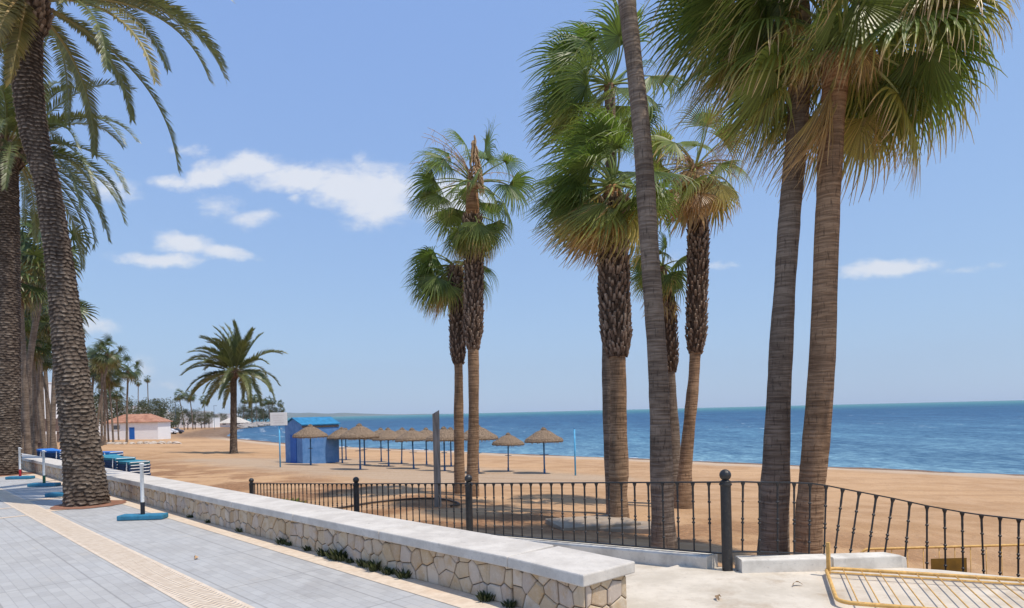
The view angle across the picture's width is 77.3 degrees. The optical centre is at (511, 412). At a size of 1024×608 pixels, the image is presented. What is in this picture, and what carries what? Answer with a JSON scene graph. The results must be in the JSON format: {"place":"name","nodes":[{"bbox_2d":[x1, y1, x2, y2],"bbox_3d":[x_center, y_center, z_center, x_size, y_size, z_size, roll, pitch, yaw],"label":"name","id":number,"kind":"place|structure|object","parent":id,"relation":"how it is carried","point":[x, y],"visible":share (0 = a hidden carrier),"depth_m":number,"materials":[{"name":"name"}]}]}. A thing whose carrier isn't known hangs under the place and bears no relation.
{"place":"outdoors","nodes":[
{"label":"outdoors","id":0,"kind":"place"},
{"bbox_2d":[0,475,459,607],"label":"promenade paving","id":1,"kind":"structure","parent":0,"point":[42,566],"depth_m":7.06,"materials":[{"name":"tile"}]},
{"bbox_2d":[5,447,34,479],"bbox_3d":[-14.763,1.527,19.200,0.740,0.948,0.240,-1,0,0],"label":"barrier post","id":2,"kind":"object","parent":1,"relation":"on","point":[20,476],"visible":1,"depth_m":19.16,"materials":[{"name":"white plastic"}]},
{"bbox_2d":[27,450,60,486],"bbox_3d":[-12.289,1.468,16.800,0.740,0.948,0.240,-1,0,0],"label":"barrier post","id":3,"kind":"object","parent":1,"relation":"on","point":[44,484],"visible":1,"depth_m":16.77,"materials":[{"name":"white plastic"}]},
{"bbox_2d":[45,474,63,496],"bbox_3d":[-10.079,1.415,14.400,0.740,0.948,0.240,-1,0,0],"label":"barrier post","id":4,"kind":"object","parent":1,"relation":"on","point":[55,494],"visible":0.23,"depth_m":14.28,"materials":[{"name":"blue plastic"}]},
{"bbox_2d":[0,32,139,475],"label":"date palm","id":5,"kind":"object","parent":1,"relation":"on","point":[14,168],"visible":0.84,"depth_m":20.86,"materials":[{"name":"green plant"}]},
{"bbox_2d":[50,500,126,509],"bbox_3d":[-8.468,1.844,12.802,1.356,0.001,1.309,-1,0,0],"label":"tree pit","id":6,"kind":"object","parent":1,"relation":"on","point":[60,506],"visible":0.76,"depth_m":12.56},
{"bbox_2d":[0,0,234,506],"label":"date palm","id":7,"kind":"object","parent":1,"relation":"on","point":[26,27],"visible":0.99,"depth_m":12.73,"materials":[{"name":"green plant"}]},
{"bbox_2d":[0,488,254,607],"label":"tactile strip","id":8,"kind":"object","parent":1,"relation":"on","point":[186,590],"depth_m":7.41,"materials":[{"name":"tile"}]},
{"bbox_2d":[117,463,167,520],"bbox_3d":[-6.211,1.323,10.750,0.740,0.948,0.240,-1,0,-3],"label":"barrier post","id":9,"kind":"object","parent":1,"relation":"on","point":[142,515],"visible":1,"depth_m":10.72,"materials":[{"name":"blue plastic"}]},
{"bbox_2d":[22,469,520,607],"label":"cream border","id":10,"kind":"object","parent":1,"relation":"on","point":[453,597],"depth_m":7.07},
{"bbox_2d":[324,548,346,560],"bbox_3d":[-2.011,1.624,7.407,0.335,0.149,0.325,-1,0,0],"label":"weed","id":11,"kind":"object","parent":10,"relation":"on","point":[332,553],"visible":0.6,"depth_m":7.32,"materials":[{"name":"green plant"}]},
{"bbox_2d":[330,552,347,561],"bbox_3d":[-1.950,1.641,7.336,0.240,0.113,0.247,-1,0,27],"label":"weed","id":12,"kind":"object","parent":10,"relation":"on","point":[342,557],"visible":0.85,"depth_m":7.27,"materials":[{"name":"green plant"}]},
{"bbox_2d":[354,558,369,567],"bbox_3d":[-1.612,1.638,7.011,0.218,0.101,0.219,-1,0,28],"label":"weed","id":13,"kind":"object","parent":10,"relation":"on","point":[359,562],"visible":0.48,"depth_m":6.96,"materials":[{"name":"green plant"}]},
{"bbox_2d":[362,560,381,571],"bbox_3d":[-1.458,1.622,6.809,0.270,0.126,0.242,-1,0,-17],"label":"weed","id":14,"kind":"object","parent":10,"relation":"on","point":[372,566],"visible":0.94,"depth_m":6.76,"materials":[{"name":"green plant"}]},
{"bbox_2d":[380,565,397,574],"bbox_3d":[-1.273,1.635,6.645,0.204,0.091,0.192,-1,0,0],"label":"weed","id":15,"kind":"object","parent":10,"relation":"on","point":[387,571],"visible":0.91,"depth_m":6.61,"materials":[{"name":"green plant"}]},
{"bbox_2d":[394,568,412,578],"bbox_3d":[-1.082,1.625,6.481,0.232,0.103,0.213,-1,0,0],"label":"weed","id":16,"kind":"object","parent":10,"relation":"on","point":[401,574],"visible":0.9,"depth_m":6.44,"materials":[{"name":"green plant"}]},
{"bbox_2d":[475,590,495,601],"bbox_3d":[-0.227,1.610,5.615,0.207,0.092,0.181,-1,0,0],"label":"weed","id":17,"kind":"object","parent":10,"relation":"on","point":[481,596],"visible":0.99,"depth_m":5.58,"materials":[{"name":"green plant"}]},
{"bbox_2d":[500,598,516,607],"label":"weed","id":18,"kind":"object","parent":10,"relation":"on","point":[508,604],"visible":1,"depth_m":5.39,"materials":[{"name":"green plant"}]},
{"bbox_2d":[242,413,424,418],"bbox_3d":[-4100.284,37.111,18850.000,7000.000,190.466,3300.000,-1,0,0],"label":"distant hills","id":19,"kind":"structure","parent":0,"point":[290,415],"depth_m":17896.39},
{"bbox_2d":[0,0,1023,415],"label":"sky","id":20,"kind":"structure","parent":0,"point":[285,217],"materials":[{"name":"blue"}]},
{"bbox_2d":[46,427,1023,577],"bbox_3d":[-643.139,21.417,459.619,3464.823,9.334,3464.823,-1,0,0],"label":"sand beach","id":21,"kind":"structure","parent":0,"point":[201,456],"depth_m":23.41,"materials":[{"name":"sand"}]},
{"bbox_2d":[20,233,47,454],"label":"fan palm","id":22,"kind":"object","parent":21,"relation":"on","point":[31,295],"visible":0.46,"depth_m":41.57,"materials":[{"name":"green plant"}]},
{"bbox_2d":[24,301,48,441],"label":"fan palm","id":23,"kind":"object","parent":21,"relation":"on","point":[40,381],"visible":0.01,"depth_m":59.59,"materials":[{"name":"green plant"}]},
{"bbox_2d":[24,303,49,448],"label":"fan palm","id":24,"kind":"object","parent":21,"relation":"on","point":[42,430],"visible":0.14,"depth_m":53.96,"materials":[{"name":"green plant"}]},
{"bbox_2d":[24,313,51,455],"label":"fan palm","id":25,"kind":"object","parent":21,"relation":"on","point":[40,352],"visible":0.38,"depth_m":48.69,"materials":[{"name":"green plant"}]},
{"bbox_2d":[37,335,50,441],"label":"fan palm","id":26,"kind":"object","parent":21,"relation":"on","point":[38,429],"visible":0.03,"depth_m":65.65,"materials":[{"name":"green plant"}]},
{"bbox_2d":[42,341,49,447],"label":"fan palm","id":27,"kind":"object","parent":21,"relation":"on","point":[47,413],"depth_m":69.87,"materials":[{"name":"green plant"}]},
{"bbox_2d":[36,341,57,448],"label":"fan palm","id":28,"kind":"object","parent":21,"relation":"on","point":[47,366],"visible":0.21,"depth_m":61.81,"materials":[{"name":"green plant"}]},
{"bbox_2d":[44,382,57,433],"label":"seafront building","id":29,"kind":"structure","parent":21,"relation":"on","point":[49,384],"depth_m":113.82,"materials":[{"name":"white paint"}]},
{"bbox_2d":[20,220,82,454],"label":"fan palm","id":30,"kind":"object","parent":21,"relation":"on","point":[30,399],"visible":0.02,"depth_m":51.85,"materials":[{"name":"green plant"}]},
{"bbox_2d":[45,418,59,442],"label":"canopy wall","id":31,"kind":"structure","parent":21,"relation":"on","point":[57,430],"depth_m":94.80,"materials":[{"name":"white brick"}]},
{"bbox_2d":[19,198,93,452],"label":"fan palm","id":32,"kind":"object","parent":21,"relation":"on","point":[34,327],"visible":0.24,"depth_m":43.85,"materials":[{"name":"green plant"}]},
{"bbox_2d":[29,284,99,448],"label":"fan palm","id":33,"kind":"object","parent":21,"relation":"on","point":[46,329],"visible":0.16,"depth_m":48.11,"materials":[{"name":"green plant"}]},
{"bbox_2d":[88,342,117,444],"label":"fan palm","id":34,"kind":"object","parent":21,"relation":"on","point":[96,369],"visible":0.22,"depth_m":88.00,"materials":[{"name":"green plant"}]},
{"bbox_2d":[91,379,117,441],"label":"fan palm","id":35,"kind":"object","parent":21,"relation":"on","point":[112,389],"visible":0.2,"depth_m":104.32,"materials":[{"name":"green plant"}]},
{"bbox_2d":[89,354,121,444],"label":"fan palm","id":36,"kind":"object","parent":21,"relation":"on","point":[110,377],"visible":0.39,"depth_m":91.68,"materials":[{"name":"green plant"}]},
{"bbox_2d":[87,333,127,427],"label":"fan palm","id":37,"kind":"object","parent":21,"relation":"on","point":[111,361],"visible":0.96,"depth_m":84.01,"materials":[{"name":"green plant"}]},
{"bbox_2d":[94,368,123,441],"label":"fan palm","id":38,"kind":"object","parent":21,"relation":"on","point":[116,382],"visible":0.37,"depth_m":97.86,"materials":[{"name":"green plant"}]},
{"bbox_2d":[96,394,132,419],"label":"broadleaf tree","id":39,"kind":"object","parent":21,"relation":"on","point":[119,407],"visible":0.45,"depth_m":135.34,"materials":[{"name":"green plant"}]},
{"bbox_2d":[107,386,125,439],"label":"fan palm","id":40,"kind":"object","parent":21,"relation":"on","point":[117,396],"visible":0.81,"depth_m":117.43,"materials":[{"name":"green plant"}]},
{"bbox_2d":[118,353,143,442],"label":"fan palm","id":41,"kind":"object","parent":21,"relation":"on","point":[132,376],"visible":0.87,"depth_m":104.10,"materials":[{"name":"green plant"}]},
{"bbox_2d":[106,414,172,439],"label":"beach house","id":42,"kind":"structure","parent":21,"relation":"on","point":[146,426],"depth_m":122.18,"materials":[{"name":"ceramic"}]},
{"bbox_2d":[129,427,134,439],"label":"door","id":43,"kind":"structure","parent":42,"relation":"in","point":[131,429],"depth_m":121.96,"materials":[{"name":"blue paint"}]},
{"bbox_2d":[129,400,154,413],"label":"broadleaf tree","id":44,"kind":"object","parent":21,"relation":"on","point":[139,405],"visible":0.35,"depth_m":184.06,"materials":[{"name":"green plant"}]},
{"bbox_2d":[139,398,164,417],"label":"broadleaf tree","id":45,"kind":"object","parent":21,"relation":"on","point":[156,412],"visible":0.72,"depth_m":174.84,"materials":[{"name":"green plant"}]},
{"bbox_2d":[150,397,178,419],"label":"broadleaf tree","id":46,"kind":"object","parent":21,"relation":"on","point":[165,404],"visible":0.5,"depth_m":189.89,"materials":[{"name":"green plant"}]},
{"bbox_2d":[149,404,187,426],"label":"broadleaf tree","id":47,"kind":"object","parent":21,"relation":"on","point":[179,414],"visible":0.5,"depth_m":200.88,"materials":[{"name":"green plant"}]},
{"bbox_2d":[173,389,185,429],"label":"fan palm","id":48,"kind":"object","parent":21,"relation":"on","point":[180,398],"visible":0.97,"depth_m":223.53,"materials":[{"name":"green plant"}]},
{"bbox_2d":[182,409,195,428],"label":"broadleaf tree","id":49,"kind":"object","parent":21,"relation":"on","point":[189,421],"visible":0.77,"depth_m":239.84,"materials":[{"name":"green plant"}]},
{"bbox_2d":[168,411,211,425],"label":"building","id":50,"kind":"structure","parent":21,"relation":"on","point":[192,413],"depth_m":296.50,"materials":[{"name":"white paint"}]},
{"bbox_2d":[184,389,197,428],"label":"fan palm","id":51,"kind":"object","parent":21,"relation":"on","point":[193,398],"visible":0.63,"depth_m":237.71,"materials":[{"name":"green plant"}]},
{"bbox_2d":[187,407,201,428],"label":"broadleaf tree","id":52,"kind":"object","parent":21,"relation":"on","point":[196,413],"visible":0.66,"depth_m":245.00,"materials":[{"name":"green plant"}]},
{"bbox_2d":[176,418,219,427],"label":"building","id":53,"kind":"structure","parent":21,"relation":"on","point":[216,421],"depth_m":281.50,"materials":[{"name":"white paint"}]},
{"bbox_2d":[195,410,210,427],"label":"broadleaf tree","id":54,"kind":"object","parent":21,"relation":"on","point":[202,418],"visible":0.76,"depth_m":260.36,"materials":[{"name":"green plant"}]},
{"bbox_2d":[179,319,287,453],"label":"date palm","id":55,"kind":"object","parent":21,"relation":"on","point":[232,352],"visible":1,"depth_m":61.22,"materials":[{"name":"green plant"}]},
{"bbox_2d":[220,417,251,426],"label":"building","id":56,"kind":"structure","parent":21,"relation":"on","point":[225,423],"depth_m":296.50,"materials":[{"name":"white paint"}]},
{"bbox_2d":[237,406,247,419],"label":"broadleaf tree","id":57,"kind":"object","parent":21,"relation":"on","point":[240,410],"visible":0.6,"depth_m":344.95,"materials":[{"name":"green plant"}]},
{"bbox_2d":[242,405,263,422],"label":"broadleaf tree","id":58,"kind":"object","parent":21,"relation":"on","point":[254,416],"visible":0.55,"depth_m":364.54,"materials":[{"name":"green plant"}]},
{"bbox_2d":[270,412,286,466],"bbox_3d":[-12.997,1.654,35.775,0.950,3.280,0.126,-1,0,0],"label":"notice board","id":59,"kind":"object","parent":21,"relation":"on","point":[280,418],"visible":0.94,"depth_m":35.72,"materials":[{"name":"white paint"}]},
{"bbox_2d":[292,424,327,464],"bbox_3d":[-12.580,2.165,39.983,2.166,2.872,2.176,-1,1,-37],"label":"beach parasol","id":60,"kind":"object","parent":21,"relation":"on","point":[310,431],"visible":0.98,"depth_m":39.38,"materials":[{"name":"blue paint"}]},
{"bbox_2d":[285,417,340,463],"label":"blue hut","id":61,"kind":"object","parent":21,"relation":"on","point":[323,450],"visible":0.86,"depth_m":43.30,"materials":[{"name":"paint"}]},
{"bbox_2d":[290,435,296,462],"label":"door","id":62,"kind":"structure","parent":61,"relation":"in","point":[293,443],"depth_m":43.04,"materials":[{"name":"blue paint"}]},
{"bbox_2d":[21,453,634,607],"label":"stone wall","id":63,"kind":"structure","parent":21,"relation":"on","point":[526,574],"depth_m":6.49,"materials":[{"name":"stone"}]},
{"bbox_2d":[327,427,347,462],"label":"beach parasol","id":64,"kind":"object","parent":21,"relation":"on","point":[336,434],"visible":0.56,"depth_m":43.75,"materials":[{"name":"blue paint"}]},
{"bbox_2d":[339,423,379,469],"bbox_3d":[-8.320,2.018,34.992,2.163,2.855,2.154,-1,0,-23],"label":"beach parasol","id":65,"kind":"object","parent":21,"relation":"on","point":[359,431],"visible":0.99,"depth_m":34.45,"materials":[{"name":"blue paint"}]},
{"bbox_2d":[371,427,400,465],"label":"beach parasol","id":66,"kind":"object","parent":21,"relation":"on","point":[387,434],"visible":0.78,"depth_m":40.44,"materials":[{"name":"blue paint"}]},
{"bbox_2d":[333,497,459,508],"bbox_3d":[-3.368,2.543,17.903,3.904,0.086,1.863,-1,0,0],"label":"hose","id":67,"kind":"object","parent":21,"relation":"on","point":[457,503],"visible":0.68,"depth_m":18.23,"materials":[{"name":"rubber"}]},
{"bbox_2d":[395,427,406,463],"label":"beach parasol","id":68,"kind":"object","parent":21,"relation":"on","point":[402,430],"visible":0.3,"depth_m":44.74,"materials":[{"name":"blue paint"}]},
{"bbox_2d":[395,427,428,468],"bbox_3d":[-5.988,2.325,38.716,2.131,2.813,2.122,-3,-1,18],"label":"beach parasol","id":69,"kind":"object","parent":21,"relation":"on","point":[412,434],"visible":0.88,"depth_m":38.12,"materials":[{"name":"blue paint"}]},
{"bbox_2d":[419,427,432,464],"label":"beach parasol","id":70,"kind":"object","parent":21,"relation":"on","point":[425,431],"visible":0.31,"depth_m":42.76,"materials":[{"name":"blue paint"}]},
{"bbox_2d":[432,410,440,506],"bbox_3d":[-1.995,1.278,17.000,0.170,2.662,0.170,-1,0,-12],"label":"timber post","id":71,"kind":"object","parent":21,"relation":"on","point":[436,447],"visible":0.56,"depth_m":16.92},
{"bbox_2d":[425,426,453,470],"bbox_3d":[-3.877,2.232,36.704,2.173,2.868,2.163,-1,0,44],"label":"beach parasol","id":72,"kind":"object","parent":21,"relation":"on","point":[446,435],"visible":0.62,"depth_m":36.15,"materials":[{"name":"blue paint"}]},
{"bbox_2d":[401,245,498,493],"bbox_3d":[-2.093,-1.295,21.102,3.199,8.082,2.602,-1,0,-21],"label":"fan palm","id":73,"kind":"object","parent":21,"relation":"on","point":[444,290],"visible":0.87,"depth_m":20.62,"materials":[{"name":"green plant"}]},
{"bbox_2d":[448,427,453,466],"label":"beach parasol","id":74,"kind":"object","parent":21,"relation":"on","point":[452,430],"visible":0.21,"depth_m":41.56,"materials":[{"name":"blue paint"}]},
{"bbox_2d":[403,115,537,496],"bbox_3d":[-1.177,-3.279,19.924,3.930,12.009,3.952,-1,0,28],"label":"fan palm","id":75,"kind":"object","parent":21,"relation":"on","point":[472,237],"visible":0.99,"depth_m":19.81,"materials":[{"name":"green plant"}]},
{"bbox_2d":[464,425,497,472],"bbox_3d":[-1.871,2.154,35.193,2.296,3.044,2.306,-1,0,43],"label":"beach parasol","id":76,"kind":"object","parent":21,"relation":"on","point":[485,434],"visible":0.52,"depth_m":34.54,"materials":[{"name":"blue paint"}]},
{"bbox_2d":[492,432,523,471],"bbox_3d":[-0.214,2.424,36.994,1.915,2.527,1.906,0,1,30],"label":"beach parasol","id":77,"kind":"object","parent":21,"relation":"on","point":[508,439],"visible":1,"depth_m":36.47,"materials":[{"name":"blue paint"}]},
{"bbox_2d":[524,427,563,473],"bbox_3d":[1.755,2.232,35.008,2.165,2.858,2.156,-1,0,6],"label":"beach parasol","id":78,"kind":"object","parent":21,"relation":"on","point":[543,435],"visible":1,"depth_m":34.43,"materials":[{"name":"blue paint"}]},
{"bbox_2d":[573,428,575,475],"bbox_3d":[3.314,2.180,33.700,0.100,2.700,0.095,-1,0,0],"label":"blue post","id":79,"kind":"object","parent":21,"relation":"on","point":[574,453],"visible":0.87,"depth_m":33.66,"materials":[{"name":"paint"}]},
{"bbox_2d":[545,515,640,530],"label":"concrete slab","id":80,"kind":"structure","parent":21,"relation":"on","point":[603,521],"depth_m":13.24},
{"bbox_2d":[518,0,688,514],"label":"fan palm","id":81,"kind":"object","parent":21,"relation":"on","point":[566,83],"visible":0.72,"depth_m":15.10,"materials":[{"name":"green plant"}]},
{"bbox_2d":[517,103,700,517],"bbox_3d":[2.089,-1.874,13.918,3.885,8.857,3.477,-1,0,0],"label":"fan palm","id":82,"kind":"object","parent":21,"relation":"on","point":[604,226],"visible":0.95,"depth_m":13.70,"materials":[{"name":"green plant"}]},
{"bbox_2d":[599,521,650,533],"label":"concrete slab","id":83,"kind":"structure","parent":21,"relation":"on","point":[642,528],"depth_m":12.82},
{"bbox_2d":[618,0,677,548],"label":"fan palm","id":84,"kind":"object","parent":21,"relation":"on","point":[661,463],"visible":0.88,"depth_m":9.48,"materials":[{"name":"brown plant"}]},
{"bbox_2d":[629,230,687,495],"bbox_3d":[4.275,-1.300,18.630,2.173,8.204,2.117,-1,0,0],"label":"fan palm","id":85,"kind":"object","parent":21,"relation":"on","point":[672,283],"visible":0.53,"depth_m":18.40,"materials":[{"name":"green plant"}]},
{"bbox_2d":[630,100,757,508],"bbox_3d":[4.968,-3.054,17.499,3.652,11.586,3.497,-1,0,0],"label":"fan palm","id":86,"kind":"object","parent":21,"relation":"on","point":[713,200],"visible":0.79,"depth_m":17.30,"materials":[{"name":"green plant"}]},
{"bbox_2d":[638,0,941,554],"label":"fan palm","id":87,"kind":"object","parent":21,"relation":"on","point":[873,15],"visible":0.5,"depth_m":9.75,"materials":[{"name":"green plant"}]},
{"bbox_2d":[680,0,1023,553],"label":"fan palm","id":88,"kind":"object","parent":21,"relation":"on","point":[927,73],"visible":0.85,"depth_m":9.24,"materials":[{"name":"green plant"}]},
{"bbox_2d":[860,544,1023,575],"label":"crowd barrier","id":89,"kind":"object","parent":21,"relation":"on","point":[954,564],"visible":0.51,"depth_m":8.65,"materials":[{"name":"yellow paint"}]},
{"bbox_2d":[227,400,1023,474],"bbox_3d":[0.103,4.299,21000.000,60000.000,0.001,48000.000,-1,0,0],"label":"sea","id":90,"kind":"structure","parent":0,"point":[975,437],"depth_m":103.67,"materials":[{"name":"liquid"}]},
{"bbox_2d":[625,563,1023,607],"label":"concrete apron","id":91,"kind":"object","parent":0,"point":[656,586],"visible":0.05,"depth_m":5.72,"materials":[{"name":"concrete"}]},
{"bbox_2d":[503,536,717,568],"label":"concrete kerb","id":92,"kind":"structure","parent":91,"relation":"on","point":[660,557],"depth_m":7.10,"materials":[{"name":"concrete"}]},
{"bbox_2d":[249,469,1023,576],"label":"iron railing","id":93,"kind":"object","parent":92,"relation":"on","point":[725,484],"visible":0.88,"depth_m":6.90,"materials":[{"name":"metal"}]},
{"bbox_2d":[735,554,831,572],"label":"concrete kerb","id":94,"kind":"structure","parent":91,"relation":"on","point":[781,563],"depth_m":6.37,"materials":[{"name":"concrete"}]},
{"bbox_2d":[824,552,906,568],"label":"concrete kerb","id":95,"kind":"structure","parent":91,"relation":"on","point":[873,560],"depth_m":6.42,"materials":[{"name":"concrete"}]},
{"bbox_2d":[825,542,1023,607],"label":"crowd barrier","id":96,"kind":"object","parent":91,"relation":"on","point":[829,569],"visible":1,"depth_m":5.75,"materials":[{"name":"yellow paint"}]},
{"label":"sun lounger","id":97,"kind":"object","parent":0,"visible":0},
{"bbox_2d":[104,463,117,466],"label":"sun lounger","id":98,"kind":"object","parent":97,"relation":"on","point":[110,464],"visible":0.25,"depth_m":23.02,"materials":[{"name":"blue fabric"}]},
{"bbox_2d":[104,460,117,468],"bbox_3d":[-14.560,1.876,23.518,1.967,0.384,0.758,-1,0,40],"label":"sun lounger","id":99,"kind":"object","parent":98,"relation":"on","point":[110,461],"visible":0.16,"depth_m":22.87,"materials":[{"name":"blue fabric"}]},
{"bbox_2d":[103,454,135,466],"bbox_3d":[-14.563,1.771,23.518,1.967,0.384,0.758,-1,0,40],"label":"sun lounger","id":100,"kind":"object","parent":99,"relation":"on","point":[113,457],"visible":0.81,"depth_m":23.10,"materials":[{"name":"teal fabric"}]},
{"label":"sun lounger","id":101,"kind":"object","parent":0,"visible":0},
{"bbox_2d":[121,470,149,475],"bbox_3d":[-13.607,2.164,22.819,1.967,0.384,0.758,-1,0,42],"label":"sun lounger","id":102,"kind":"object","parent":101,"relation":"on","point":[138,471],"visible":0.33,"depth_m":22.21,"materials":[{"name":"white plastic"}]},
{"bbox_2d":[118,467,149,472],"bbox_3d":[-13.609,2.059,22.819,1.967,0.384,0.758,-1,0,41],"label":"sun lounger","id":103,"kind":"object","parent":102,"relation":"on","point":[132,469],"visible":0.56,"depth_m":22.22,"materials":[{"name":"blue fabric"}]},
{"bbox_2d":[118,464,150,470],"bbox_3d":[-13.612,1.954,22.819,1.967,0.384,0.758,-1,0,41],"label":"sun lounger","id":104,"kind":"object","parent":103,"relation":"on","point":[131,466],"visible":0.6,"depth_m":22.24,"materials":[{"name":"blue fabric"}]},
{"bbox_2d":[118,459,149,470],"bbox_3d":[-13.614,1.849,22.819,1.967,0.384,0.758,-1,0,42],"label":"sun lounger","id":105,"kind":"object","parent":104,"relation":"on","point":[130,462],"visible":0.67,"depth_m":22.28,"materials":[{"name":"teal fabric"}]},
{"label":"sun lounger","id":106,"kind":"object","parent":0,"visible":0},
{"bbox_2d":[37,454,60,457],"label":"sun lounger","id":107,"kind":"object","parent":106,"relation":"on","point":[58,456],"visible":0.42,"depth_m":28.56,"materials":[{"name":"blue fabric"}]},
{"bbox_2d":[37,451,60,458],"bbox_3d":[-20.673,1.950,29.014,1.967,0.384,0.758,-1,0,29],"label":"sun lounger","id":108,"kind":"object","parent":107,"relation":"on","point":[38,452],"visible":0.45,"depth_m":28.60,"materials":[{"name":"blue fabric"}]},
{"bbox_2d":[36,448,60,457],"bbox_3d":[-20.675,1.845,29.014,1.967,0.384,0.758,-1,0,29],"label":"sun lounger","id":109,"kind":"object","parent":108,"relation":"on","point":[51,450],"visible":0.7,"depth_m":28.80,"materials":[{"name":"blue fabric"}]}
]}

